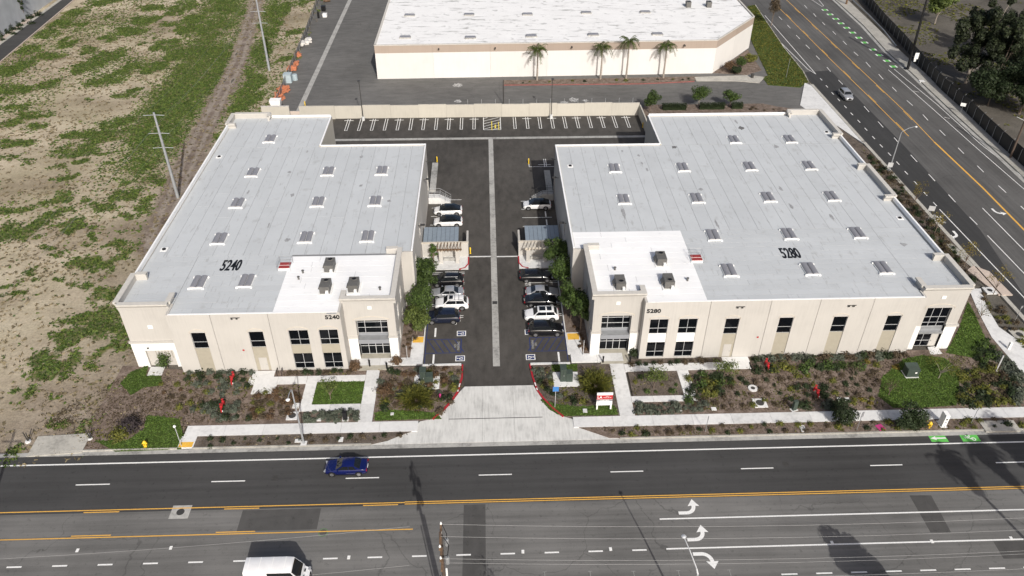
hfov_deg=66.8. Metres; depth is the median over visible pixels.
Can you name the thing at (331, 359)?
window
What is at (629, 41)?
palm tree
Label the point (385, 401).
olive shrub
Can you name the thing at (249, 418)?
dark shrub
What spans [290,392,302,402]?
rusty shrub
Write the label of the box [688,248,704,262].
roof hatch
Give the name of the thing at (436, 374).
rusty shrub
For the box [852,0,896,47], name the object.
guard rail
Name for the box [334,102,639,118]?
boundary wall
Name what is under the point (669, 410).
sage shrub
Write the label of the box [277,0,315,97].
yard fence
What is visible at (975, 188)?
side street
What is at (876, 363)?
olive shrub
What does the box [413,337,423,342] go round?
tactile pad
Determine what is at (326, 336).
window
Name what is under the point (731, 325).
window
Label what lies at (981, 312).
young tree
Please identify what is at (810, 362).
leafy shrub
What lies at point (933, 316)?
window
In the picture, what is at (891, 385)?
young tree
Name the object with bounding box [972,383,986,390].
olive shrub
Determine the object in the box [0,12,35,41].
planting bed
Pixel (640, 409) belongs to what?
sage shrub
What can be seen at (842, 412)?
tree
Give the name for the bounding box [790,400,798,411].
pedestal
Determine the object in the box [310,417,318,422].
sage shrub
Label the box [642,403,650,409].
sage shrub
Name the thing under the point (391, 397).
brown shrub
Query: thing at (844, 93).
suv car
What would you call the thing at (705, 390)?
olive shrub
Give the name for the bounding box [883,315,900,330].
window
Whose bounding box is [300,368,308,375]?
dark shrub
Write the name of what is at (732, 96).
tree
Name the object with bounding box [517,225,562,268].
trash enclosure
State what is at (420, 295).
tree
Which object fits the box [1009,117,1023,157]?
utility pole
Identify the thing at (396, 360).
shrub
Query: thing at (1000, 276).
young tree
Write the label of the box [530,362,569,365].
kerb
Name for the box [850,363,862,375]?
young tree
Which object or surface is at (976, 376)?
olive shrub
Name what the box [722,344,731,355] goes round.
door
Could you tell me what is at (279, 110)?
boundary wall
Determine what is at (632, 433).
olive shrub
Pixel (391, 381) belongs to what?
brown shrub
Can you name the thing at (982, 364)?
dark shrub
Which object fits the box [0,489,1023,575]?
street lanes
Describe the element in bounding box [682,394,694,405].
leafy shrub
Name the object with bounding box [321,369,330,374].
brown shrub
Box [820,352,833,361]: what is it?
brown shrub
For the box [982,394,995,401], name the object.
dark shrub
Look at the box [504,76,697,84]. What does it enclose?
building bed
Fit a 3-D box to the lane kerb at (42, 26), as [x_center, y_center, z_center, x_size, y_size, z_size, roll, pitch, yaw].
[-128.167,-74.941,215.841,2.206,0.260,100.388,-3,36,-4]
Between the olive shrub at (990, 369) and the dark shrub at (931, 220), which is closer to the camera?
the olive shrub at (990, 369)
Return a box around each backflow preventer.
[219,398,225,412]
[229,371,234,384]
[764,358,769,368]
[813,385,819,397]
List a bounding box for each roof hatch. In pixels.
[276,259,292,270]
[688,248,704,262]
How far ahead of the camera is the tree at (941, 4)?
208.03 m
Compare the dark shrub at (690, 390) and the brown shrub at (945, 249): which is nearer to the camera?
the dark shrub at (690, 390)
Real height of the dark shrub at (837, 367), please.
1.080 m
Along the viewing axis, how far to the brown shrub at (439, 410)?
93.28 m
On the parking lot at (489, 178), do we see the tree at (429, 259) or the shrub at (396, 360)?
the tree at (429, 259)
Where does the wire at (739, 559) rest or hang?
attached to the utility pole at (442, 540)
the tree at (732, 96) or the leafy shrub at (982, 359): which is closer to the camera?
the leafy shrub at (982, 359)
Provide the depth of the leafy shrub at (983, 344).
103.24 m
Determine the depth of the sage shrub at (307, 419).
92.18 m
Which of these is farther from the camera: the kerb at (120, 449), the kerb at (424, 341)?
the kerb at (424, 341)
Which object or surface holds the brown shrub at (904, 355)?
on the planting bed at (911, 353)
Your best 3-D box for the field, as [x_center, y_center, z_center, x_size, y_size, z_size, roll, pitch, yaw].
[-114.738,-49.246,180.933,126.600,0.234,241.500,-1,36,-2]
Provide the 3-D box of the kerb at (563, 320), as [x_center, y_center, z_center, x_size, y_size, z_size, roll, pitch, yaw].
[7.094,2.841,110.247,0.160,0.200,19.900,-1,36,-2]
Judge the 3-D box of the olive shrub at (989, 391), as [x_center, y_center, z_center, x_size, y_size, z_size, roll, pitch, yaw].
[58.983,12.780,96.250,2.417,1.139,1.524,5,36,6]
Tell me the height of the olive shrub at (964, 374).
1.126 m
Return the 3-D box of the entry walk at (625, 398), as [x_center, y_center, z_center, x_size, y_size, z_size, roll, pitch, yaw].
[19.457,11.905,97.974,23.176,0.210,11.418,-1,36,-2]
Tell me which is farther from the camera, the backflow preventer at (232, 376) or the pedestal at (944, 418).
the backflow preventer at (232, 376)
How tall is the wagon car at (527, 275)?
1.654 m
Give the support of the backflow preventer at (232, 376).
on the planting bed at (125, 370)
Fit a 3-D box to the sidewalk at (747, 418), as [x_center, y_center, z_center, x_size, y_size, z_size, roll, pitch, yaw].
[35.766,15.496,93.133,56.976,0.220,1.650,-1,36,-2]
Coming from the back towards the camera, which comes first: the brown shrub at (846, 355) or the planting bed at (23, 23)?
the planting bed at (23, 23)
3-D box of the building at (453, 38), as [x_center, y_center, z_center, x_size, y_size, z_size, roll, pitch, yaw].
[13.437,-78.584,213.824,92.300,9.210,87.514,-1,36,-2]
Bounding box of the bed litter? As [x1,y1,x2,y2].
[41,152,1020,448]
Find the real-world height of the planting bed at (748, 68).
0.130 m
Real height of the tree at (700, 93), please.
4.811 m
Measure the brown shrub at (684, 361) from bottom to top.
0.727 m
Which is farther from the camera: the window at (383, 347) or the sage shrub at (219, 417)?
the window at (383, 347)
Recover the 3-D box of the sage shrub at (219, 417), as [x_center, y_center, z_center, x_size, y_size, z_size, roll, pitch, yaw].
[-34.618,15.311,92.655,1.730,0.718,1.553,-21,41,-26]
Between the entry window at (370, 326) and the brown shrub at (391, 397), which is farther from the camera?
the entry window at (370, 326)
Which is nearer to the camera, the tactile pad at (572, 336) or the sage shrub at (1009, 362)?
the sage shrub at (1009, 362)
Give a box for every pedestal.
[342,410,348,421]
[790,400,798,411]
[936,410,950,427]
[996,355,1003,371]
[1005,342,1012,349]
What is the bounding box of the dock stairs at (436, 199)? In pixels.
[428,188,450,203]
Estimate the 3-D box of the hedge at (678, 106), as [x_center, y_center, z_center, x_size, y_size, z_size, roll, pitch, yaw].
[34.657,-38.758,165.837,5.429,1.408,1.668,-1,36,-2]
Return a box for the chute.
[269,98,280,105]
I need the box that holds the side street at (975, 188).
[740,0,1023,314]
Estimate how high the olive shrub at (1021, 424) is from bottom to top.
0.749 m
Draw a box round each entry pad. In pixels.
[357,353,390,370]
[599,348,628,363]
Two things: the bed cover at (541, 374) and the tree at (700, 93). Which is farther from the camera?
the tree at (700, 93)
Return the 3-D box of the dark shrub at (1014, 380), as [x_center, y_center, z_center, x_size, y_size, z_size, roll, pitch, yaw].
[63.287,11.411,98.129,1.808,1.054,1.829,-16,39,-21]
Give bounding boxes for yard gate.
[290,111,299,114]
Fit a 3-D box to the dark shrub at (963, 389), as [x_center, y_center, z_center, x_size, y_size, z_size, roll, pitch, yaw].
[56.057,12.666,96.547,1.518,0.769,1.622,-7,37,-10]
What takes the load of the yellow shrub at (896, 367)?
on the lawn at (924, 381)
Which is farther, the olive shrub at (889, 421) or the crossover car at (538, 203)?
the crossover car at (538, 203)
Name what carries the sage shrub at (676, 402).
on the planting bed at (911, 353)
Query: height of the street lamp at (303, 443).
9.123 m
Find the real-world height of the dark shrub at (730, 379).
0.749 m
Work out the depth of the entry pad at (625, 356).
102.27 m
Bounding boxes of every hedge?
[662,102,687,109]
[699,102,725,109]
[731,101,743,108]
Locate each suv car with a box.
[426,308,459,324]
[431,271,463,287]
[435,294,468,310]
[524,305,558,321]
[528,320,563,336]
[838,87,852,100]
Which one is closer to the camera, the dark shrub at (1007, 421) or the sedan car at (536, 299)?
the dark shrub at (1007, 421)
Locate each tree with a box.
[17,0,23,11]
[155,352,171,368]
[317,376,338,399]
[402,304,430,334]
[404,281,434,313]
[415,256,438,284]
[422,257,436,272]
[429,243,437,261]
[527,43,547,80]
[543,237,567,272]
[548,253,570,288]
[558,280,584,318]
[568,292,588,330]
[592,41,612,78]
[617,35,639,78]
[643,89,661,112]
[644,365,668,388]
[655,40,676,77]
[691,85,712,106]
[713,358,739,378]
[722,89,741,106]
[769,0,780,25]
[831,396,860,425]
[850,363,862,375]
[884,377,901,394]
[895,400,931,430]
[911,180,928,203]
[926,346,966,378]
[927,0,959,23]
[930,211,952,233]
[947,0,1016,83]
[960,240,982,266]
[967,63,1017,105]
[976,299,996,319]
[979,16,1023,89]
[987,264,1014,294]
[1001,8,1023,51]
[1001,56,1023,113]
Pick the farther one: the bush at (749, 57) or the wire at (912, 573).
the bush at (749, 57)
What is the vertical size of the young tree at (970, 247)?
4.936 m
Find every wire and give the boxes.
[7,526,409,558]
[441,530,1011,538]
[449,518,1011,526]
[482,554,1013,563]
[486,551,1012,560]
[842,569,1010,575]
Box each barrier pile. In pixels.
[273,92,285,100]
[276,85,289,93]
[286,65,296,70]
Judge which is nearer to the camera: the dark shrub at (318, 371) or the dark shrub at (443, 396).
the dark shrub at (443, 396)
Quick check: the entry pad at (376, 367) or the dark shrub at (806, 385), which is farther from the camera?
the entry pad at (376, 367)
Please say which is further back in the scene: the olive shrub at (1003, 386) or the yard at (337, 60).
the yard at (337, 60)
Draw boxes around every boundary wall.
[260,106,289,116]
[299,105,335,118]
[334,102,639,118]
[639,105,646,132]
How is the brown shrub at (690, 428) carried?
on the planting bed at (733, 427)
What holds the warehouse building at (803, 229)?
on the ground at (995, 300)
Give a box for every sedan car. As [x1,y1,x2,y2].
[323,456,368,476]
[431,285,463,298]
[524,292,557,307]
[525,285,558,295]
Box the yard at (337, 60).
[280,0,808,114]
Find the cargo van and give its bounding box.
[242,556,311,575]
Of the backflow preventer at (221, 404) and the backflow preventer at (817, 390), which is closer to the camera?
the backflow preventer at (221, 404)
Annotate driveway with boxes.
[371,385,618,444]
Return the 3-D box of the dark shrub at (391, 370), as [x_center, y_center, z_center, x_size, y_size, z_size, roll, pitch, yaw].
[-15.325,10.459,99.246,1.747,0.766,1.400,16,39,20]
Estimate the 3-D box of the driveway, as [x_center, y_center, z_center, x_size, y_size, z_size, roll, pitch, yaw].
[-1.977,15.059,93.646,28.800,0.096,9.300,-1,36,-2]
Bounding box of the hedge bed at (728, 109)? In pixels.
[642,105,791,114]
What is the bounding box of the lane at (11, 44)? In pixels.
[0,0,71,60]
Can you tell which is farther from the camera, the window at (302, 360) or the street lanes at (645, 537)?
the window at (302, 360)
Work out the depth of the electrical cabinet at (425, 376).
96.89 m
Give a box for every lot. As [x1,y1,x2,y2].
[333,115,644,386]
[849,0,1023,147]
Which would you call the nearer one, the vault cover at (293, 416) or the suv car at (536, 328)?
the vault cover at (293, 416)
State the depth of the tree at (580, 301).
102.84 m
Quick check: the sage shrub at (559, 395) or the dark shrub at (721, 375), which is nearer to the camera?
the sage shrub at (559, 395)
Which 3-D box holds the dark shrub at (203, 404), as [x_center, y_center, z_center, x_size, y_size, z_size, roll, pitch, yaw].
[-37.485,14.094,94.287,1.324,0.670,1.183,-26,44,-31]
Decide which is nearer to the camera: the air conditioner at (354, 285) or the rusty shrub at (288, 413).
the rusty shrub at (288, 413)
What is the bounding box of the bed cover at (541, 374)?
[45,150,1023,442]
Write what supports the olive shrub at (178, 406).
on the planting bed at (125, 370)
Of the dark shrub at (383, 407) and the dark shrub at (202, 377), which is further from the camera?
the dark shrub at (202, 377)
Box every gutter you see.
[0,430,1023,457]
[812,84,1023,318]
[832,0,1023,181]
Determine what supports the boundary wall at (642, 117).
on the ground at (995, 300)
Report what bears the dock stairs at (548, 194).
on the parking lot at (489, 178)
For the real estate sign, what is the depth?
93.00 m
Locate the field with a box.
[0,0,317,453]
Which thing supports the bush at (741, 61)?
on the planting bed at (748, 68)
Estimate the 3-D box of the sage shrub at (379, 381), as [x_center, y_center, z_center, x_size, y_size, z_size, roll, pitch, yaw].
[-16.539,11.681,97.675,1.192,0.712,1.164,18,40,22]
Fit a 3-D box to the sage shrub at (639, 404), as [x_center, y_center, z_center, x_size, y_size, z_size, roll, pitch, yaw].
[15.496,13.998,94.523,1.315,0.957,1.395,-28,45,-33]
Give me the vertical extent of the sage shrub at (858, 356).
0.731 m
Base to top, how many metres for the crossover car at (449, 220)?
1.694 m
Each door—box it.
[259,357,268,369]
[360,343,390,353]
[599,339,627,348]
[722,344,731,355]
[927,334,938,345]
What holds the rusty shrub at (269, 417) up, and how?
on the planting bed at (125, 370)
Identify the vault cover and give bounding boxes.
[286,412,298,419]
[748,385,757,391]
[752,398,767,407]
[981,287,997,294]
[1008,330,1023,339]
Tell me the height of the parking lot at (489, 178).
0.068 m
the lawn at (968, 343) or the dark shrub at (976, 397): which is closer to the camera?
the dark shrub at (976, 397)
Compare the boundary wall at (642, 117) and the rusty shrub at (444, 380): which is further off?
the boundary wall at (642, 117)
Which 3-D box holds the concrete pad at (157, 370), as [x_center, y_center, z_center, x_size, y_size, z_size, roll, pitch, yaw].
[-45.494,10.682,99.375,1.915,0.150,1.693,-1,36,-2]
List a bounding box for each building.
[0,0,52,35]
[112,112,431,371]
[374,0,754,78]
[549,109,975,358]
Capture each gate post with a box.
[22,432,30,443]
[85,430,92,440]
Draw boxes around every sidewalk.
[178,421,417,448]
[573,407,1023,427]
[835,0,1023,177]
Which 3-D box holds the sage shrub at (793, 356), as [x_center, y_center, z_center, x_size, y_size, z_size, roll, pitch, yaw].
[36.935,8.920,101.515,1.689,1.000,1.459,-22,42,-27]
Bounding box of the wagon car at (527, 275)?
[519,268,552,282]
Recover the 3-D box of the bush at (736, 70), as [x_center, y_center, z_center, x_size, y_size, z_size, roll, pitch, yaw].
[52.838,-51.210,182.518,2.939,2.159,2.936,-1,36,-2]
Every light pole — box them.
[357,80,364,120]
[550,78,553,118]
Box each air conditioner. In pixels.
[317,278,333,295]
[322,257,337,274]
[346,277,361,294]
[612,274,627,290]
[652,251,668,267]
[659,273,676,290]
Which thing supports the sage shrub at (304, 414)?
on the planting bed at (125, 370)
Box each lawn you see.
[96,415,183,451]
[120,367,161,394]
[312,381,364,404]
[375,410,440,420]
[542,400,617,415]
[552,364,576,370]
[748,5,807,87]
[878,356,959,407]
[946,303,988,357]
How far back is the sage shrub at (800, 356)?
101.28 m
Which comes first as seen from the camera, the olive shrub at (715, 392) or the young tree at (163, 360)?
the olive shrub at (715, 392)
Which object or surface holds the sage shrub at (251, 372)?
on the planting bed at (125, 370)
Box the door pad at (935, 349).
[927,346,941,353]
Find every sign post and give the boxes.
[553,387,558,399]
[928,206,935,217]
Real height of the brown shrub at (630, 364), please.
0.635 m
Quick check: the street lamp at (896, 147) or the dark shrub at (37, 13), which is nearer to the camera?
the street lamp at (896, 147)
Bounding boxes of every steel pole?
[143,112,179,197]
[252,0,270,70]
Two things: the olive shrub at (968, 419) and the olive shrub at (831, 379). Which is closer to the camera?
the olive shrub at (968, 419)
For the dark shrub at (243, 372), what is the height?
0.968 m
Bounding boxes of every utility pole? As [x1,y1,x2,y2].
[439,522,449,575]
[904,0,927,69]
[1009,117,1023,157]
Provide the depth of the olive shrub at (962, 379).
98.01 m
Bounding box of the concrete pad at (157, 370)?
[147,367,164,375]
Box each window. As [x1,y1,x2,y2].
[191,333,208,347]
[248,332,265,346]
[288,330,309,344]
[293,353,314,367]
[319,330,339,343]
[323,352,342,366]
[357,320,387,332]
[601,316,629,327]
[646,342,664,356]
[649,319,667,333]
[674,341,692,355]
[678,319,696,332]
[723,319,738,333]
[776,318,792,332]
[830,316,847,331]
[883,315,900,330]
[913,334,931,345]
[921,308,949,325]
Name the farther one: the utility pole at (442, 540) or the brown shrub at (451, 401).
the brown shrub at (451, 401)
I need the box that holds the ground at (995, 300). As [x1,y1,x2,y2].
[149,0,1023,441]
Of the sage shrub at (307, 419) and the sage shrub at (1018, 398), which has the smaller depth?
the sage shrub at (307, 419)
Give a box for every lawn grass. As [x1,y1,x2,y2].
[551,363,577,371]
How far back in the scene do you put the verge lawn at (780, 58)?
190.86 m
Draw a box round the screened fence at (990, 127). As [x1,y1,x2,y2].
[864,0,1023,165]
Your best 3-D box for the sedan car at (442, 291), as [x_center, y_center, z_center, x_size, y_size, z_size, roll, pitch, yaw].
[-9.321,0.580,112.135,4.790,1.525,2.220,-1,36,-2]
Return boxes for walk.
[248,357,422,421]
[410,336,423,357]
[566,332,581,354]
[570,353,750,415]
[695,75,763,82]
[800,83,862,143]
[944,240,973,266]
[970,289,1023,371]
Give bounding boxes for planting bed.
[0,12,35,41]
[83,360,379,449]
[194,431,410,446]
[372,365,460,421]
[400,283,426,357]
[532,364,619,416]
[559,280,588,353]
[579,417,1023,438]
[626,357,721,363]
[628,371,683,395]
[632,295,1023,415]
[644,103,772,115]
[713,50,760,74]
[837,126,973,277]
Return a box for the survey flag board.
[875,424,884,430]
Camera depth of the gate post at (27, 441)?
89.47 m
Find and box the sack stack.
[304,37,311,44]
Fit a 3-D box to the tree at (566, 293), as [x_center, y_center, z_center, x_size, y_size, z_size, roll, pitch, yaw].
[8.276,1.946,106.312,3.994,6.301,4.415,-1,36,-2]
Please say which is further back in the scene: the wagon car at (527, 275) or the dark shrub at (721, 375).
the wagon car at (527, 275)
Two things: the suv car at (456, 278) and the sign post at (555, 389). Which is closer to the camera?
the sign post at (555, 389)
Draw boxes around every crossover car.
[433,214,462,226]
[434,203,461,216]
[523,197,550,210]
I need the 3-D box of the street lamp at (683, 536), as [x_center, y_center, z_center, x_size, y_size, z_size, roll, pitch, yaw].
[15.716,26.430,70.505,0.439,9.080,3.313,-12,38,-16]
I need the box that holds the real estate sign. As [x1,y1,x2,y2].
[596,392,612,409]
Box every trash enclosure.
[421,227,468,269]
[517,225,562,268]
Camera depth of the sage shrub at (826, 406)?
94.17 m
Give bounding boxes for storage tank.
[283,72,297,82]
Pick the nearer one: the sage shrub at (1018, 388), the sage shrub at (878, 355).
the sage shrub at (1018, 388)
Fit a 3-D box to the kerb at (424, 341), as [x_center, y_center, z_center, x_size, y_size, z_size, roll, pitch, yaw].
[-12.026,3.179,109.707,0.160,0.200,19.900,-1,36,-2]
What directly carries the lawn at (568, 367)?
on the planting bed at (581, 393)
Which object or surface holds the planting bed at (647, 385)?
on the ground at (995, 300)
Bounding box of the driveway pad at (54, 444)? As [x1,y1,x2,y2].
[27,433,90,456]
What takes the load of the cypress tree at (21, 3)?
on the planting bed at (23, 23)
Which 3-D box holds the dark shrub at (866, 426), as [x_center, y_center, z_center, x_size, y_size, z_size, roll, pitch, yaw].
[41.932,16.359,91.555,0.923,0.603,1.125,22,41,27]
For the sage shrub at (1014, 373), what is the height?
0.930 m
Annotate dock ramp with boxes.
[429,163,437,191]
[544,170,552,189]
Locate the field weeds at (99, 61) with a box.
[0,0,322,467]
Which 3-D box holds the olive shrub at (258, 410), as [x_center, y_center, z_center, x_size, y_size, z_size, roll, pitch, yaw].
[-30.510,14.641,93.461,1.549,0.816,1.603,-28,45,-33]
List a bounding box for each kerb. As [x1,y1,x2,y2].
[0,0,60,44]
[0,0,73,62]
[62,448,176,451]
[192,443,370,448]
[422,311,426,356]
[422,363,460,365]
[432,364,462,419]
[504,81,693,85]
[529,364,563,416]
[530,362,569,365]
[558,278,568,354]
[620,428,1023,438]
[755,5,808,80]
[810,84,1023,321]
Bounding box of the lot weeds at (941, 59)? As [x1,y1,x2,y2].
[875,0,1023,125]
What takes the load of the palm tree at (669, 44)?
on the building bed at (605, 80)
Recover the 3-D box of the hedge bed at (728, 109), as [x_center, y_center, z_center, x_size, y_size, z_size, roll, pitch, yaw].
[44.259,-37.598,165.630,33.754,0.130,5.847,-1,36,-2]
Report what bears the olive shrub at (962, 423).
on the planting bed at (733, 427)
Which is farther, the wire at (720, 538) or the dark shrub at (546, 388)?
the dark shrub at (546, 388)
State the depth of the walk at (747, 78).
180.60 m
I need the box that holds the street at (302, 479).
[0,434,1023,514]
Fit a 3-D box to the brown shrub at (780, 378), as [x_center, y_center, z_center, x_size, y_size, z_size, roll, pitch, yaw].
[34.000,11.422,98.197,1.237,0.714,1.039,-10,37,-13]
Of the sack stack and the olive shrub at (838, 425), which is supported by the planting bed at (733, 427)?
the olive shrub at (838, 425)
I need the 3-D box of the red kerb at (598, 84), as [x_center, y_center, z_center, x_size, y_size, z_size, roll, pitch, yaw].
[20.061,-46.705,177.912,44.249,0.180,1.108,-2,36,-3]
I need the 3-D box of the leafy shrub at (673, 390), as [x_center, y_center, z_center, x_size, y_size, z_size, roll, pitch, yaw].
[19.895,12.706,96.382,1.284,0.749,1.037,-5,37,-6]
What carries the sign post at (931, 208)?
on the planting bed at (857, 146)
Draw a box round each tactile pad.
[178,442,193,446]
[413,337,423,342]
[567,333,578,339]
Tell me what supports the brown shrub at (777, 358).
on the planting bed at (911, 353)
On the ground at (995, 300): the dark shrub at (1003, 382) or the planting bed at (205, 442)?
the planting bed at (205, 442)
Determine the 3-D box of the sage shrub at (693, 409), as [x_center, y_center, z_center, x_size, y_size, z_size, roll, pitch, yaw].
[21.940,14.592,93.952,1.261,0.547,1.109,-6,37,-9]
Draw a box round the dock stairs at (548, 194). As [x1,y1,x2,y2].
[531,185,553,200]
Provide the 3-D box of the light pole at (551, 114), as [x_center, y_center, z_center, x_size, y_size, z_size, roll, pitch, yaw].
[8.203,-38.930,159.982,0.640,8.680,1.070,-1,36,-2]
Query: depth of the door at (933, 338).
103.13 m
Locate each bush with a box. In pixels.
[724,61,736,70]
[732,65,741,73]
[735,56,746,65]
[745,52,758,61]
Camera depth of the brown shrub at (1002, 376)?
98.10 m
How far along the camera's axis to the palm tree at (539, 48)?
175.11 m
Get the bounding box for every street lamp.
[286,390,306,445]
[681,534,698,575]
[888,126,916,171]
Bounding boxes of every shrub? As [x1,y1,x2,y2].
[25,12,33,18]
[31,10,44,15]
[102,421,134,444]
[115,412,144,437]
[174,402,182,410]
[178,394,186,401]
[185,399,193,405]
[189,405,197,412]
[190,380,201,387]
[194,368,204,375]
[196,374,205,380]
[197,400,207,407]
[199,407,208,413]
[202,379,210,385]
[206,368,214,375]
[206,388,214,394]
[208,400,217,409]
[212,372,222,378]
[215,413,228,422]
[216,369,227,374]
[217,377,227,383]
[217,381,230,391]
[217,403,226,413]
[221,412,229,422]
[225,373,238,382]
[226,368,235,375]
[229,404,239,412]
[232,381,241,388]
[233,399,241,405]
[237,368,247,375]
[243,414,253,421]
[244,382,251,387]
[248,369,254,375]
[250,412,259,419]
[253,391,262,399]
[253,399,264,407]
[254,405,265,414]
[263,411,274,419]
[264,393,272,399]
[269,387,279,394]
[273,394,280,401]
[281,388,289,394]
[284,397,293,404]
[285,409,292,416]
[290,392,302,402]
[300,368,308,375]
[301,412,310,418]
[302,415,312,422]
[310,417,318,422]
[315,368,322,375]
[315,414,324,419]
[318,409,325,414]
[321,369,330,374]
[322,410,333,420]
[331,409,338,415]
[331,414,341,423]
[349,360,361,371]
[349,412,359,421]
[373,381,396,398]
[376,378,384,384]
[378,402,390,411]
[379,397,389,405]
[385,376,398,383]
[386,366,397,373]
[387,394,394,401]
[389,354,402,365]
[391,401,400,407]
[392,379,436,416]
[393,369,400,375]
[401,371,408,376]
[408,370,418,376]
[425,382,434,387]
[428,364,436,371]
[428,390,438,400]
[433,370,438,377]
[433,406,444,415]
[436,395,445,400]
[439,374,449,384]
[446,397,454,405]
[448,382,461,391]
[449,375,458,380]
[544,386,551,392]
[547,378,554,386]
[556,393,563,398]
[570,398,577,405]
[573,366,614,397]
[579,396,587,404]
[627,348,637,358]
[627,361,636,366]
[628,430,635,436]
[632,406,644,415]
[634,400,643,407]
[641,430,650,436]
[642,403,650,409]
[645,407,655,414]
[663,428,675,435]
[666,407,673,414]
[668,387,677,393]
[668,399,681,408]
[674,358,680,363]
[674,406,682,413]
[677,425,684,433]
[681,358,688,364]
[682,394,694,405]
[683,386,695,394]
[684,373,693,381]
[685,425,693,432]
[688,382,699,388]
[688,406,697,412]
[691,374,699,380]
[695,378,707,389]
[697,356,705,363]
[697,369,707,378]
[699,387,709,395]
[700,400,709,407]
[706,372,717,382]
[707,377,718,388]
[708,426,716,432]
[709,388,718,397]
[713,370,726,380]
[714,378,725,386]
[714,384,727,395]
[726,375,733,381]
[736,375,744,381]
[748,401,756,407]
[749,362,763,374]
[750,354,759,363]
[758,354,765,361]
[762,354,775,362]
[765,363,778,373]
[769,361,780,372]
[770,354,782,362]
[775,353,785,362]
[776,420,784,425]
[777,375,784,381]
[778,359,788,370]
[781,351,790,362]
[787,363,798,373]
[787,384,794,390]
[790,353,798,361]
[792,383,801,389]
[796,352,806,361]
[797,361,810,374]
[798,399,813,411]
[802,383,810,389]
[804,358,816,368]
[810,393,820,400]
[813,362,824,371]
[817,353,825,361]
[819,358,835,370]
[819,382,830,391]
[819,401,831,409]
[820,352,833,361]
[820,391,830,400]
[828,398,836,410]
[829,353,837,361]
[829,361,840,370]
[829,377,836,382]
[831,389,838,395]
[834,422,843,430]
[835,361,848,369]
[836,353,844,360]
[840,351,853,360]
[848,353,857,359]
[848,361,857,369]
[852,359,868,371]
[855,353,862,359]
[857,350,869,360]
[863,424,871,429]
[864,372,875,377]
[865,349,876,358]
[871,360,879,367]
[875,350,884,361]
[880,347,890,359]
[883,350,893,359]
[883,417,893,424]
[892,349,901,359]
[892,364,900,369]
[900,199,907,203]
[901,351,909,357]
[926,217,935,222]
[941,245,950,251]
[954,391,970,402]
[955,385,966,393]
[956,369,969,377]
[957,397,967,405]
[958,374,967,383]
[959,420,967,426]
[963,416,973,423]
[965,399,976,409]
[966,387,976,393]
[969,274,977,282]
[969,368,978,375]
[970,378,980,385]
[972,353,982,360]
[972,374,980,380]
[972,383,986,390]
[972,385,985,397]
[972,394,981,400]
[974,399,984,408]
[977,339,988,349]
[977,347,984,354]
[977,356,990,363]
[978,361,987,369]
[980,381,989,388]
[982,387,997,396]
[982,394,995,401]
[983,351,991,360]
[984,348,994,355]
[984,375,997,382]
[984,398,992,408]
[985,363,998,373]
[987,396,1001,406]
[988,362,1000,371]
[988,372,998,381]
[988,380,999,387]
[990,350,1000,357]
[990,393,1000,400]
[994,349,1003,355]
[995,356,1006,364]
[996,372,1009,382]
[997,376,1006,384]
[999,383,1007,389]
[999,395,1011,404]
[1000,419,1014,426]
[1001,313,1009,319]
[1003,388,1017,399]
[1005,358,1015,366]
[1005,365,1015,371]
[1006,373,1019,383]
[1006,386,1017,391]
[1009,370,1023,379]
[1011,369,1023,376]
[1011,384,1023,391]
[1011,393,1023,403]
[1012,318,1019,325]
[1015,337,1023,344]
[1016,420,1023,428]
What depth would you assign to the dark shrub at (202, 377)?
98.01 m
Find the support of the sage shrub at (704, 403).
on the planting bed at (911, 353)
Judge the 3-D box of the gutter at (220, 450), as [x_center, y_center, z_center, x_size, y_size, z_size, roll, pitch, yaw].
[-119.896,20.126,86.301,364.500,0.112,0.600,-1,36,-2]
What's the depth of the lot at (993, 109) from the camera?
202.70 m
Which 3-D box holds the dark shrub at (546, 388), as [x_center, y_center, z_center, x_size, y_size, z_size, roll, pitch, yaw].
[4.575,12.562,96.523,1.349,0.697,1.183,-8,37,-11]
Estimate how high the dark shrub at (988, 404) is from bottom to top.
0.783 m
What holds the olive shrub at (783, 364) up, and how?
on the planting bed at (911, 353)
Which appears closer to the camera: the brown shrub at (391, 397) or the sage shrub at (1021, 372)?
the brown shrub at (391, 397)
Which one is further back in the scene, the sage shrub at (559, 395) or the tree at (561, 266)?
the tree at (561, 266)
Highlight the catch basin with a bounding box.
[980,420,1020,432]
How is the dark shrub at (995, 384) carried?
on the planting bed at (911, 353)
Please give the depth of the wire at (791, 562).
69.16 m
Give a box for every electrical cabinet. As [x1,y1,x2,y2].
[414,366,439,388]
[553,364,578,386]
[901,362,920,377]
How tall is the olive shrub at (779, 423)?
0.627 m
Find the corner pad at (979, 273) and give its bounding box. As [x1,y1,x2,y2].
[968,266,1012,295]

